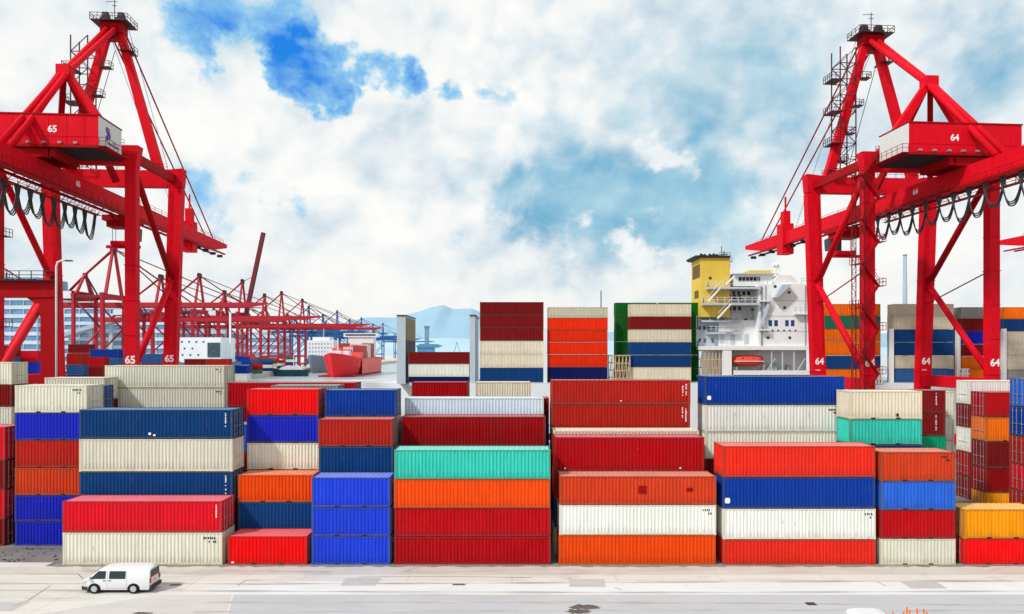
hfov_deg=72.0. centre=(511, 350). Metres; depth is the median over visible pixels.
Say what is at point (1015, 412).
door
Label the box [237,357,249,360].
shipping container
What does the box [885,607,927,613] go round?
orange barrier
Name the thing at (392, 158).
sky
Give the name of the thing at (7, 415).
shipping container
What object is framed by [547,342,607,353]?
shipping container
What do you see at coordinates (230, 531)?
door
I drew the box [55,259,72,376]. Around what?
lamp post
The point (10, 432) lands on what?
door
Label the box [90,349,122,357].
shipping container
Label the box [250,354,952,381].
water
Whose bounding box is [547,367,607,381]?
shipping container
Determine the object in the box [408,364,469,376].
shipping container
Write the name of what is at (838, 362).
shipping container
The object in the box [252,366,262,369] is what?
shipping container
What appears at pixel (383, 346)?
distant crane
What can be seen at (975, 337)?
shipping container
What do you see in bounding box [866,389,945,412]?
shipping container
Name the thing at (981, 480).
door
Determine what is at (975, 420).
door
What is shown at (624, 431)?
shipping container
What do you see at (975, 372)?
shipping container
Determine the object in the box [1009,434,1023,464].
shipping container
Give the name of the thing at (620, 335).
shipping container
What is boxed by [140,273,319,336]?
distant crane
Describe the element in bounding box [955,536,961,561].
door
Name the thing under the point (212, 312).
distant crane
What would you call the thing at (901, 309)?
shipping container
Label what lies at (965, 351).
shipping container
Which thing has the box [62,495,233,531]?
shipping container
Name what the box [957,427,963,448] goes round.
door
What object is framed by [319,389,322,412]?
door
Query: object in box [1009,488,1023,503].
shipping container
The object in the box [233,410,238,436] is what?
door
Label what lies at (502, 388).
shipping container
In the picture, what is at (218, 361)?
shipping container
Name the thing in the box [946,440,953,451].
shipping container
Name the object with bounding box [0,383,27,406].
shipping container
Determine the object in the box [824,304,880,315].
shipping container
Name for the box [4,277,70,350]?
terminal building
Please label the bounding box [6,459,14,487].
door
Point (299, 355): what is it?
distant crane
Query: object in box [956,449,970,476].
shipping container
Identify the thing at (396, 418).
door
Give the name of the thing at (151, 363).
shipping container
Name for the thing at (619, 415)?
shipping container
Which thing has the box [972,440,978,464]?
door
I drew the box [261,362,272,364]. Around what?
shipping container
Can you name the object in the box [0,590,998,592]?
tyre track
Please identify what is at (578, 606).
ground stain
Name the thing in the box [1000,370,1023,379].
shipping container
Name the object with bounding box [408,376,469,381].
shipping container
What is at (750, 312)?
container ship
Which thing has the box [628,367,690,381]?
shipping container
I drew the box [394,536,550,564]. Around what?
shipping container
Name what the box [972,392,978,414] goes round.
door
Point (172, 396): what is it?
shipping container
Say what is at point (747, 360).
lifeboat
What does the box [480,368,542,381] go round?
shipping container
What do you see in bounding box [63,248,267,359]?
distant crane
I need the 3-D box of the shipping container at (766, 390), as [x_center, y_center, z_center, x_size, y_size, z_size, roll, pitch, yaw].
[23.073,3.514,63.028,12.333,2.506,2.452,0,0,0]
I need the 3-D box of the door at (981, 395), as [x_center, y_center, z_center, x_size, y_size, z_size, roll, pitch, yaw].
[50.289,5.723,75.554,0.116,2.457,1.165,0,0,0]
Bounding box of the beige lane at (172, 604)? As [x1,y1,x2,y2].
[40,595,231,613]
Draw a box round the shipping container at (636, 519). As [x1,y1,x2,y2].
[557,499,715,534]
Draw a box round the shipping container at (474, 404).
[405,396,543,413]
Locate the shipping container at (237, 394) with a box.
[228,382,360,406]
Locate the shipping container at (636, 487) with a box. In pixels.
[557,471,715,504]
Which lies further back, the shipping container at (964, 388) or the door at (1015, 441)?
the shipping container at (964, 388)
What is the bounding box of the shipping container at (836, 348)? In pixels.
[825,342,880,355]
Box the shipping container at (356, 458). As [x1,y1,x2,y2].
[319,443,397,472]
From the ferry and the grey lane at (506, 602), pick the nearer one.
the grey lane at (506, 602)
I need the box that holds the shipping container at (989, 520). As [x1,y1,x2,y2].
[955,503,1023,538]
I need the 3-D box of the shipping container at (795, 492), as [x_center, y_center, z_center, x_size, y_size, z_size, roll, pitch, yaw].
[22.001,10.912,55.225,11.711,2.383,2.452,0,0,0]
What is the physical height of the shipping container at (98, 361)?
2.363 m
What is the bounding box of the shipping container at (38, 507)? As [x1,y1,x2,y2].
[14,495,78,520]
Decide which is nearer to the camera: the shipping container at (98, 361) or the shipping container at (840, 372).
the shipping container at (840, 372)
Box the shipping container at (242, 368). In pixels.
[235,365,250,373]
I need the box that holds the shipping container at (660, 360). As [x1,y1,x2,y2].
[628,355,690,366]
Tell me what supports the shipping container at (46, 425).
on the shipping container at (46, 453)
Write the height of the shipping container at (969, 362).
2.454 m
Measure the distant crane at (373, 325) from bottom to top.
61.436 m
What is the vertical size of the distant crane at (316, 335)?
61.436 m
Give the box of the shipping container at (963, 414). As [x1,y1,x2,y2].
[956,403,970,427]
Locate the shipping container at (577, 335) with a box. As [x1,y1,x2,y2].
[547,330,607,341]
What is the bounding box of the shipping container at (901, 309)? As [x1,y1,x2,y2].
[887,304,953,316]
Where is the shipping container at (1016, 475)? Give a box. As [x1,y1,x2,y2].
[1009,462,1023,490]
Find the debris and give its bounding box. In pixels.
[0,547,57,561]
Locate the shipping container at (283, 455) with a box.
[247,442,318,469]
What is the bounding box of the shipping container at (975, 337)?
[954,331,982,343]
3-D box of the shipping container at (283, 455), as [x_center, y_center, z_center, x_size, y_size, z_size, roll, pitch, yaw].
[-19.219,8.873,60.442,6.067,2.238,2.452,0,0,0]
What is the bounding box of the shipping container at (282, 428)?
[247,413,324,442]
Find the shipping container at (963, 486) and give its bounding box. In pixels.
[956,473,970,499]
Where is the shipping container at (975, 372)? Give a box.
[954,369,982,377]
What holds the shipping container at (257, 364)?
on the shipping container at (257, 367)
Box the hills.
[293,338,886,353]
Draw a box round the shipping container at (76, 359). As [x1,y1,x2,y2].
[66,354,87,364]
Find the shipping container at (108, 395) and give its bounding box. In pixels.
[103,385,113,406]
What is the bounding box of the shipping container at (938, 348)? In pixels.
[887,342,953,355]
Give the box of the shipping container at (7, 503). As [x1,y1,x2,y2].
[0,487,14,518]
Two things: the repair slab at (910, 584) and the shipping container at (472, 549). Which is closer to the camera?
the repair slab at (910, 584)
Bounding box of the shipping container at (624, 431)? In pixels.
[551,428,698,455]
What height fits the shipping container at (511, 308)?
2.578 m
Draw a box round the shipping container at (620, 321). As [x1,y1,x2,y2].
[614,315,627,328]
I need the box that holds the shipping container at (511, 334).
[480,328,543,340]
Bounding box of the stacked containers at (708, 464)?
[114,355,921,554]
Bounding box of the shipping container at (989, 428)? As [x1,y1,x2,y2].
[971,415,1008,440]
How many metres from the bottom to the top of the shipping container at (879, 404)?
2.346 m
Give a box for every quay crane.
[0,0,226,384]
[745,13,1023,444]
[1000,234,1023,251]
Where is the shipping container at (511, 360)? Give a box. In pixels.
[480,354,542,367]
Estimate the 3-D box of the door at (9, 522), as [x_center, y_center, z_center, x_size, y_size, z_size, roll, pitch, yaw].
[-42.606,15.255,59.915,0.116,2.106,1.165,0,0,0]
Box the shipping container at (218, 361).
[206,359,231,364]
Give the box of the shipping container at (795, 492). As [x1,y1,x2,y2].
[714,472,874,508]
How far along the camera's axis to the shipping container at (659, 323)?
136.22 m
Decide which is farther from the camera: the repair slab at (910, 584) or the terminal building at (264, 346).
the terminal building at (264, 346)
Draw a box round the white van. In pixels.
[82,563,161,593]
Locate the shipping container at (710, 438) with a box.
[698,429,835,458]
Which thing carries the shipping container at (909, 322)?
on the shipping container at (909, 335)
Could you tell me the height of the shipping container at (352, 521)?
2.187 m
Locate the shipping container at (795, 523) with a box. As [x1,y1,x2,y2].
[716,503,875,538]
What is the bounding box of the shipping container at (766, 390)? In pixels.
[698,375,844,404]
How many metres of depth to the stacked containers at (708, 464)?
61.28 m
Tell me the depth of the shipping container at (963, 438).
78.60 m
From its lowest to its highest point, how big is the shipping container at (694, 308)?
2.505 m
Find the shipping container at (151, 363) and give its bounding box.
[140,363,162,364]
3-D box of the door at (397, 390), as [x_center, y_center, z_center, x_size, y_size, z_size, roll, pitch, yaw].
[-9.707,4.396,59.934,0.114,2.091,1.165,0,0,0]
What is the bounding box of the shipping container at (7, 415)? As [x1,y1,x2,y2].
[0,406,18,423]
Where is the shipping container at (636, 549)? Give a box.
[557,527,715,564]
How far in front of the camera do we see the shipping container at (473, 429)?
59.26 m
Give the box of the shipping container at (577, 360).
[547,354,607,366]
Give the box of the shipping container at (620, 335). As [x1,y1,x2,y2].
[614,329,627,341]
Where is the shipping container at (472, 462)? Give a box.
[394,446,550,478]
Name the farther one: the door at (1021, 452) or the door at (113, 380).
the door at (113, 380)
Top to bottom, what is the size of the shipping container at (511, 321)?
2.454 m
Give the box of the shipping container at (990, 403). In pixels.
[971,391,1013,416]
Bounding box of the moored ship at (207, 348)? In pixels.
[162,313,240,381]
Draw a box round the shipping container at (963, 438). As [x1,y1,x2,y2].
[956,426,970,451]
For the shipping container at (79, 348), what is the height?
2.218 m
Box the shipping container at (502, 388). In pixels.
[475,381,530,395]
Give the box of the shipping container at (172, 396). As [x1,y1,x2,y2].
[118,387,227,406]
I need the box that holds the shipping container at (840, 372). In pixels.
[826,369,880,381]
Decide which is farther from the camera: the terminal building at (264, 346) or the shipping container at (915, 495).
the terminal building at (264, 346)
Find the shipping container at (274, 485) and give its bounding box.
[238,470,318,501]
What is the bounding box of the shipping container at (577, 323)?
[547,318,607,329]
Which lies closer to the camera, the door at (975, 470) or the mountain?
the door at (975, 470)
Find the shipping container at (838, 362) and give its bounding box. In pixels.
[825,356,880,368]
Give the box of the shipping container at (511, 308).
[480,302,543,314]
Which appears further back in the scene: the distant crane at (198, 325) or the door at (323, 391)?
the distant crane at (198, 325)
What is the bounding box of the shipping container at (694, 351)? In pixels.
[691,342,697,354]
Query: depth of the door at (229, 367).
73.68 m
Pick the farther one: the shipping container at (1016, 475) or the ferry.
the ferry
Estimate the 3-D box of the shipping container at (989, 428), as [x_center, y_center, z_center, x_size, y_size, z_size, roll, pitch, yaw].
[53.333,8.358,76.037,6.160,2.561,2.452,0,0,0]
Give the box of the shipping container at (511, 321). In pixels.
[480,315,543,327]
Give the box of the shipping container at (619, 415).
[550,402,689,427]
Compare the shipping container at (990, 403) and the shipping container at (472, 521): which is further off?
the shipping container at (990, 403)
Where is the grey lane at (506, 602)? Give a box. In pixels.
[228,595,1023,613]
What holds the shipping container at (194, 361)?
on the shipping container
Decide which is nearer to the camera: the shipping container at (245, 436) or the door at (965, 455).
the shipping container at (245, 436)
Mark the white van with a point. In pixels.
(132, 578)
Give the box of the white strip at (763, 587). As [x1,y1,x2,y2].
[166,582,1023,593]
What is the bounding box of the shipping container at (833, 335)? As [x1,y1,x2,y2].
[825,329,880,341]
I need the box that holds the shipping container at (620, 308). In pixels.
[614,303,656,315]
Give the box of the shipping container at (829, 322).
[824,316,880,328]
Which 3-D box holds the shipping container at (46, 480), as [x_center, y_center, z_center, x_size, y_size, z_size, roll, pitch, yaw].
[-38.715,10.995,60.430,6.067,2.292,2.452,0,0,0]
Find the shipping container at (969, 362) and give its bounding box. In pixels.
[953,356,982,368]
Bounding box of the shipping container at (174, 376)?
[105,365,232,387]
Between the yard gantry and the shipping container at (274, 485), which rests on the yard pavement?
the yard gantry
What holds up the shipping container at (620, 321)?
on the shipping container at (620, 335)
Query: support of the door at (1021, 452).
in the shipping container at (1016, 448)
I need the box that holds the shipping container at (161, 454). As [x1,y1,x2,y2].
[79,435,243,471]
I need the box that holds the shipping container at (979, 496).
[971,488,1008,502]
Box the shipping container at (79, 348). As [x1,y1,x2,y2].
[68,344,94,352]
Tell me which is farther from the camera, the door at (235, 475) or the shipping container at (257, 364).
the shipping container at (257, 364)
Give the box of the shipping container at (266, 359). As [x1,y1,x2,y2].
[257,358,272,361]
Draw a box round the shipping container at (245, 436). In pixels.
[244,422,246,451]
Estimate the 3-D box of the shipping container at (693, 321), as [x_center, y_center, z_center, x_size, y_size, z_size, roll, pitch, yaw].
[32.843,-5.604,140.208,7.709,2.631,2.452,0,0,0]
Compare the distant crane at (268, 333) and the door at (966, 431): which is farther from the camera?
the distant crane at (268, 333)
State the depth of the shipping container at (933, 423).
64.45 m
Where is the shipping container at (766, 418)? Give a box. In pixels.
[698,403,835,431]
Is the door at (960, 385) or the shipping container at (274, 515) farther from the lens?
the door at (960, 385)
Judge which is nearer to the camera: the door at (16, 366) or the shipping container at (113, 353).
the door at (16, 366)
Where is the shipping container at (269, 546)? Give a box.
[228,528,311,564]
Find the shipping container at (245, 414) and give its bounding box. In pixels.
[244,407,246,421]
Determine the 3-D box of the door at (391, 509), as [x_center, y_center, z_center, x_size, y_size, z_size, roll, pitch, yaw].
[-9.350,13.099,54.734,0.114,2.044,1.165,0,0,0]
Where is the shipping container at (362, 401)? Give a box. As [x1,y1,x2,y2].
[325,388,400,415]
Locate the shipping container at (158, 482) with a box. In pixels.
[79,467,243,501]
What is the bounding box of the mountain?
[252,305,886,346]
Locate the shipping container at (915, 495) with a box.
[875,479,955,509]
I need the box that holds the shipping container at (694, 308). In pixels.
[657,303,697,314]
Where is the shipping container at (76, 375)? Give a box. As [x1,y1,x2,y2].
[66,375,87,376]
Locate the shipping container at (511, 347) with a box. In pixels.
[480,341,542,353]
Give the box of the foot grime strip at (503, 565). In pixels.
[53,563,1023,566]
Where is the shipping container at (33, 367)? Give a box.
[28,362,39,373]
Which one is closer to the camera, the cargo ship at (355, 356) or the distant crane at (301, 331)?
the cargo ship at (355, 356)
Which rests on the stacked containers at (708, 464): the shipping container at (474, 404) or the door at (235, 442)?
the shipping container at (474, 404)
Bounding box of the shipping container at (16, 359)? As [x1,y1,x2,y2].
[12,357,20,361]
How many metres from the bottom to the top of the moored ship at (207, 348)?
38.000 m
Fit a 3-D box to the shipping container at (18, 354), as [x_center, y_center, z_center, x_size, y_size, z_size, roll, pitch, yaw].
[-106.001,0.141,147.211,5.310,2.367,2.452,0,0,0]
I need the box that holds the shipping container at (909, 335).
[887,329,953,341]
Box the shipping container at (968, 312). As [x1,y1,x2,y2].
[954,307,982,318]
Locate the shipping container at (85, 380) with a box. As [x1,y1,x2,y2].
[45,377,117,397]
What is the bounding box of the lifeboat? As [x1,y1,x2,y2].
[732,350,763,365]
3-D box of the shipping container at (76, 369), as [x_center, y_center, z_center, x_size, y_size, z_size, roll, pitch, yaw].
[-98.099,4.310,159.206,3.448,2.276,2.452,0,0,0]
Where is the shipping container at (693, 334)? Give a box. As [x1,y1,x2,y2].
[689,329,697,341]
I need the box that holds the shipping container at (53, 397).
[15,384,103,412]
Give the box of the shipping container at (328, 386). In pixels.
[271,384,343,389]
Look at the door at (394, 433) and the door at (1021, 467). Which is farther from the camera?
the door at (1021, 467)
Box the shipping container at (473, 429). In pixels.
[401,414,545,445]
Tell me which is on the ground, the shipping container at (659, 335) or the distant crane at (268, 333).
the distant crane at (268, 333)
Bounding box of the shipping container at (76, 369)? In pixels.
[66,364,87,374]
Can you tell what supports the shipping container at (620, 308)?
on the shipping container at (620, 321)
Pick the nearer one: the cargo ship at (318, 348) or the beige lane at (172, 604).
the beige lane at (172, 604)
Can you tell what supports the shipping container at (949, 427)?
on the shipping container at (949, 445)
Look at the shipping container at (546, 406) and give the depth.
64.39 m
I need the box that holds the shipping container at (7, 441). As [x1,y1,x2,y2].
[0,424,14,459]
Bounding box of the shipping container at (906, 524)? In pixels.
[875,507,954,538]
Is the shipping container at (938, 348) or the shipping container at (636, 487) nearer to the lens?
the shipping container at (636, 487)
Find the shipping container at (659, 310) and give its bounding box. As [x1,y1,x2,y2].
[628,304,690,316]
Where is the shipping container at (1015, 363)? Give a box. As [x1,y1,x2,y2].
[1000,357,1023,369]
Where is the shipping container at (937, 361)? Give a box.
[887,356,953,367]
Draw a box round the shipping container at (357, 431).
[318,416,397,446]
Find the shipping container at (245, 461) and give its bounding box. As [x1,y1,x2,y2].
[244,452,246,471]
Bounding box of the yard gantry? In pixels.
[0,270,60,383]
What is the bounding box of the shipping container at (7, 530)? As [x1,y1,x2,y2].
[0,515,14,545]
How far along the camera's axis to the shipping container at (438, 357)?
136.43 m
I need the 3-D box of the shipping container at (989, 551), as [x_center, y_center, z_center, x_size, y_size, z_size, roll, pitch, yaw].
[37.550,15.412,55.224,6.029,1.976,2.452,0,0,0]
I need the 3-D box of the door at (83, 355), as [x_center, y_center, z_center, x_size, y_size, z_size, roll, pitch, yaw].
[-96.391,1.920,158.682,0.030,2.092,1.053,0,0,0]
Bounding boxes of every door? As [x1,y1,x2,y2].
[6,427,14,457]
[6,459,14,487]
[6,489,13,515]
[6,517,13,542]
[12,385,14,405]
[12,407,18,423]
[13,363,19,382]
[20,363,26,381]
[82,354,84,363]
[85,354,87,363]
[88,385,95,408]
[95,385,101,407]
[103,387,104,406]
[105,378,110,384]
[105,386,111,406]
[111,377,116,397]
[223,499,228,529]
[223,531,227,561]
[225,366,227,386]
[225,389,227,406]
[228,366,231,382]
[228,497,232,525]
[228,527,232,535]
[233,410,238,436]
[233,439,237,468]
[233,471,237,498]
[238,409,242,434]
[238,438,242,465]
[308,534,311,560]
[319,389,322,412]
[322,389,324,412]
[390,476,392,504]
[390,506,393,532]
[390,534,392,561]
[393,419,395,444]
[395,418,396,441]
[397,390,398,414]
[399,389,400,413]
[888,305,890,315]
[888,317,890,328]
[891,305,893,314]
[955,507,962,535]
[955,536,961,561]
[957,381,963,401]
[957,404,962,424]
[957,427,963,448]
[957,450,962,472]
[957,474,962,495]
[963,404,968,426]
[963,452,968,474]
[963,476,968,497]
[964,381,968,402]
[964,428,968,450]
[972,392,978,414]
[972,416,978,438]
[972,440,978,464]
[972,466,978,488]
[973,489,978,501]
[978,468,984,490]
[978,491,984,502]
[979,393,984,414]
[979,417,984,439]
[979,441,984,466]
[1011,379,1019,404]
[1011,407,1019,433]
[1011,436,1019,461]
[1011,463,1019,488]
[1011,489,1018,502]
[1019,437,1023,462]
[1019,492,1023,503]
[1020,379,1023,404]
[1020,408,1023,434]
[1020,465,1023,489]
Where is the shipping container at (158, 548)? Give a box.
[62,525,234,564]
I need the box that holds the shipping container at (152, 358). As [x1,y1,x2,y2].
[141,354,162,362]
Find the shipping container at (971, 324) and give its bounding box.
[953,319,982,331]
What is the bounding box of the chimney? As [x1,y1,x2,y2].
[903,254,906,303]
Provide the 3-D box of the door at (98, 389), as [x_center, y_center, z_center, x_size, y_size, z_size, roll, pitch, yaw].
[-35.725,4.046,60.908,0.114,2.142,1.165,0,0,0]
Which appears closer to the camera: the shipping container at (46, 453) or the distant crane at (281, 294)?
the shipping container at (46, 453)
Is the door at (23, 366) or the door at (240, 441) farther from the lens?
the door at (23, 366)
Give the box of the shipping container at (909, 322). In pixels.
[887,316,952,329]
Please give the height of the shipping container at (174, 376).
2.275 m
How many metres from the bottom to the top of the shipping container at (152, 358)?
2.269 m
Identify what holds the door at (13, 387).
in the shipping container at (7, 395)
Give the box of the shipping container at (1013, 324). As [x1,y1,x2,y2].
[1000,319,1023,331]
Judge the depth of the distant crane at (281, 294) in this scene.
654.05 m
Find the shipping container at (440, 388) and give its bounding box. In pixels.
[412,381,469,395]
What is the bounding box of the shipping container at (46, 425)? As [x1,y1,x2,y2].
[15,412,78,439]
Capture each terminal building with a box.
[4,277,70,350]
[64,308,201,368]
[201,328,245,355]
[248,333,293,357]
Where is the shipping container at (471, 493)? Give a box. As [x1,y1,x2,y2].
[394,479,549,507]
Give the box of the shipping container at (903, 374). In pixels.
[887,368,953,381]
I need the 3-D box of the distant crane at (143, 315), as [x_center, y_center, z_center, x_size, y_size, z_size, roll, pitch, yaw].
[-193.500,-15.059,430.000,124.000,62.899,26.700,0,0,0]
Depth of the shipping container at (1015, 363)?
136.22 m
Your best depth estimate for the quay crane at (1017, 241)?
160.92 m
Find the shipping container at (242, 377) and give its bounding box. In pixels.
[235,373,250,381]
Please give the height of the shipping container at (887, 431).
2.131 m
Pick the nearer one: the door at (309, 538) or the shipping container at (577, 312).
the door at (309, 538)
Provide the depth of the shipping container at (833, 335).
136.27 m
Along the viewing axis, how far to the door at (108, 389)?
63.49 m
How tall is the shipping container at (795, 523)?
2.334 m
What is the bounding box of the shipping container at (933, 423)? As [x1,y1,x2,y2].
[922,412,945,435]
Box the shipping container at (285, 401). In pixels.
[247,388,325,414]
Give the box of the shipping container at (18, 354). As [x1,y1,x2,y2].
[4,346,20,356]
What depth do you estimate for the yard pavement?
56.97 m
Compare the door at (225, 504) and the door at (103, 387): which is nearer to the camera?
the door at (225, 504)
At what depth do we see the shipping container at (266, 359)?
560.05 m
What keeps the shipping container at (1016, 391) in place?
on the shipping container at (1016, 420)
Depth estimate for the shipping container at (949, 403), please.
67.05 m
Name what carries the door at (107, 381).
in the shipping container at (85, 380)
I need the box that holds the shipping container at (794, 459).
[714,442,874,476]
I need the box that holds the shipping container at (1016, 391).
[1010,378,1023,406]
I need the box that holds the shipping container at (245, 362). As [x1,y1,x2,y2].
[237,361,249,364]
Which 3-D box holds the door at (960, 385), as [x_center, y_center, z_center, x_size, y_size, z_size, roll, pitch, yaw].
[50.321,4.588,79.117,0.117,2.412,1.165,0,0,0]
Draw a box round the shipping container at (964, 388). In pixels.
[956,380,1009,403]
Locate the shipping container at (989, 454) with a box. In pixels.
[971,439,1008,467]
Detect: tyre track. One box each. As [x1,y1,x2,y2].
[0,580,990,584]
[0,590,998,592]
[192,609,1023,612]
[206,601,1023,605]
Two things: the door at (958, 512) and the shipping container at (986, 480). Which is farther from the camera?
the shipping container at (986, 480)
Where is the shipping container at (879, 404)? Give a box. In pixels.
[836,389,921,418]
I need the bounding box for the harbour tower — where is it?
[416,326,441,351]
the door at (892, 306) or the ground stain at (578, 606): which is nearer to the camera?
the ground stain at (578, 606)
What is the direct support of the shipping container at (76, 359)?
on the shipping container at (76, 369)
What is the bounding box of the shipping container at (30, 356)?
[21,351,39,361]
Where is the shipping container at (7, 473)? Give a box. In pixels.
[0,458,14,489]
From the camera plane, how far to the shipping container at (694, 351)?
139.03 m
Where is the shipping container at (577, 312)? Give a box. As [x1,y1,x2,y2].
[547,307,607,317]
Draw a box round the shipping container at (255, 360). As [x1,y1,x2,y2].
[250,359,260,361]
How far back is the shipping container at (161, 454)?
56.62 m
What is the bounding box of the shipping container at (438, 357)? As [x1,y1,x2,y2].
[408,352,469,363]
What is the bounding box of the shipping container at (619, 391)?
[550,379,690,403]
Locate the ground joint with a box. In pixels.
[17,571,621,604]
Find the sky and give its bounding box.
[0,0,1023,332]
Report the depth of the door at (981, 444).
75.45 m
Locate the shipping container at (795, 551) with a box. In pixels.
[716,533,875,564]
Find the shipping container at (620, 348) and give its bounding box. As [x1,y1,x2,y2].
[614,342,627,354]
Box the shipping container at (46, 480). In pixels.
[15,467,78,494]
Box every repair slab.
[0,602,28,610]
[341,578,380,584]
[569,579,605,586]
[900,581,945,587]
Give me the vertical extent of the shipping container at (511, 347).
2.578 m
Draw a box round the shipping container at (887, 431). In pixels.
[836,416,921,444]
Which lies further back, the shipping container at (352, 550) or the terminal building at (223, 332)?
the terminal building at (223, 332)
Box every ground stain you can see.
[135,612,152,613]
[565,609,590,613]
[569,604,599,608]
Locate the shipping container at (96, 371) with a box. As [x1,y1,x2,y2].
[86,367,104,376]
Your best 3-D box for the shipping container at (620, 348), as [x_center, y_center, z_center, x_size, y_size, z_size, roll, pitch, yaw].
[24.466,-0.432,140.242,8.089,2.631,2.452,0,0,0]
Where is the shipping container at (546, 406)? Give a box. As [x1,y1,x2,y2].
[543,396,548,423]
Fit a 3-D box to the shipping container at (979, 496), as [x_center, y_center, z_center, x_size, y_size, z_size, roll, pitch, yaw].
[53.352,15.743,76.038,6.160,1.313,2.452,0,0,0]
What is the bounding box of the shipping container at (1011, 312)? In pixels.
[1000,307,1023,318]
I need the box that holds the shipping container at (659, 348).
[628,342,690,354]
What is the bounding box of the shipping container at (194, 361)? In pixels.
[184,359,205,364]
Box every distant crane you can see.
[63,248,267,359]
[92,274,296,353]
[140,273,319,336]
[180,290,335,337]
[207,232,265,356]
[220,293,359,358]
[253,291,370,365]
[262,298,382,365]
[272,306,368,364]
[291,314,364,363]
[309,310,387,342]
[333,319,396,342]
[347,317,396,336]
[363,323,396,340]
[374,323,420,359]
[382,333,433,357]
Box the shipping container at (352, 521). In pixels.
[312,502,393,535]
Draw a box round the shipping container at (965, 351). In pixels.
[954,344,982,355]
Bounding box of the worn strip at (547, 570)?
[0,567,1023,573]
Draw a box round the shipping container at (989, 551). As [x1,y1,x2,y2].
[955,535,1023,564]
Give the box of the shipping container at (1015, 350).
[1000,344,1023,356]
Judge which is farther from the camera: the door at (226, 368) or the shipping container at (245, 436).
the door at (226, 368)
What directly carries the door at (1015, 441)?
in the shipping container at (1016, 448)
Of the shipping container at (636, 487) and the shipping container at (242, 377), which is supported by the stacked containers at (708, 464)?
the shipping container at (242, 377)
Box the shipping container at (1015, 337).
[1000,331,1023,343]
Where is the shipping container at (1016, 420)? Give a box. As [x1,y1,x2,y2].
[1009,405,1023,435]
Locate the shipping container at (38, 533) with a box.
[15,521,62,545]
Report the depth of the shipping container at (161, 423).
56.66 m
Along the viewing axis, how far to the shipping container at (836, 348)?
136.26 m
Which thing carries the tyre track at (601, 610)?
on the grey lane at (506, 602)
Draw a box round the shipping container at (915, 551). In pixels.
[876,536,955,564]
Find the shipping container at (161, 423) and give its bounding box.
[79,407,243,438]
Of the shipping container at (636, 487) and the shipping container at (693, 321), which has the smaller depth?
the shipping container at (636, 487)
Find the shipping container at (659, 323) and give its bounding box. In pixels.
[628,317,690,329]
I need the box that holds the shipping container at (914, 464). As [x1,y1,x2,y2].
[875,448,954,480]
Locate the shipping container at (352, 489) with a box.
[312,472,393,506]
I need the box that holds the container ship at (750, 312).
[324,246,1006,439]
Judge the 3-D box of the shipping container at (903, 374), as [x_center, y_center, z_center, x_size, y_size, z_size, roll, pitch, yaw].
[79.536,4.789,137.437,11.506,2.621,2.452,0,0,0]
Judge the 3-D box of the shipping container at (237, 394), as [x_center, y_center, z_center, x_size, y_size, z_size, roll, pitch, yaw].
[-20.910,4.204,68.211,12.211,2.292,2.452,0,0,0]
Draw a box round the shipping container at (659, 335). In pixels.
[628,329,690,341]
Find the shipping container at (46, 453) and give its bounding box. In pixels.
[15,440,78,467]
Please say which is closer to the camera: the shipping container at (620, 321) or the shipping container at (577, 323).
the shipping container at (577, 323)
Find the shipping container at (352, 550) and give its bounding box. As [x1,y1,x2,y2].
[311,530,393,564]
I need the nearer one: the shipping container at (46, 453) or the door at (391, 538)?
the door at (391, 538)
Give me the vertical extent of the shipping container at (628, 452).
2.756 m
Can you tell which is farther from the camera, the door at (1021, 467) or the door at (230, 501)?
the door at (1021, 467)
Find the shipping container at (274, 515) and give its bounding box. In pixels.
[238,502,311,529]
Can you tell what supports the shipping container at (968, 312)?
on the shipping container at (971, 324)
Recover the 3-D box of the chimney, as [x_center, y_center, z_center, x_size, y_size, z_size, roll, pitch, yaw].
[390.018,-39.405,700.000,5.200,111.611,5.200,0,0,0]
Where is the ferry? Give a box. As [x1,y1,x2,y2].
[272,356,308,375]
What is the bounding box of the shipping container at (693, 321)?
[691,315,697,328]
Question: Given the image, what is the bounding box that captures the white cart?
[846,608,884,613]
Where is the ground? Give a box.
[0,356,1023,613]
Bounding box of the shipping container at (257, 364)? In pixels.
[252,363,262,365]
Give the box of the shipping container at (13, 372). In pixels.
[0,362,27,383]
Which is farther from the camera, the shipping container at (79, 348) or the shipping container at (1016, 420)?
the shipping container at (79, 348)
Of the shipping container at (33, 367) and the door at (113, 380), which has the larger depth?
the shipping container at (33, 367)
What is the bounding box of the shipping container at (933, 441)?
[922,435,945,449]
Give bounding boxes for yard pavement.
[0,442,978,565]
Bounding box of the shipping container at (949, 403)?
[942,391,953,415]
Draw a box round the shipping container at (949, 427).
[945,416,953,439]
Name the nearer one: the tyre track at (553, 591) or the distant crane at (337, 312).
the tyre track at (553, 591)
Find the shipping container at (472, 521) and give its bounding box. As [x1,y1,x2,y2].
[394,507,550,536]
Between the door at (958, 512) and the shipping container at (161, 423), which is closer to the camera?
the door at (958, 512)
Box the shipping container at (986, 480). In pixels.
[971,465,1008,492]
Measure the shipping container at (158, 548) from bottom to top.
2.466 m
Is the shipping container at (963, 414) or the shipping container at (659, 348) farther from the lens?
the shipping container at (659, 348)
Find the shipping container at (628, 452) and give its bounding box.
[553,434,703,471]
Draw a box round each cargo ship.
[307,329,338,372]
[318,333,381,377]
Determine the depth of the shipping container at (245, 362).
430.01 m
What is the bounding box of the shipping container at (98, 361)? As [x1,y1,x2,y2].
[82,357,108,366]
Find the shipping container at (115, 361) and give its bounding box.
[109,358,122,364]

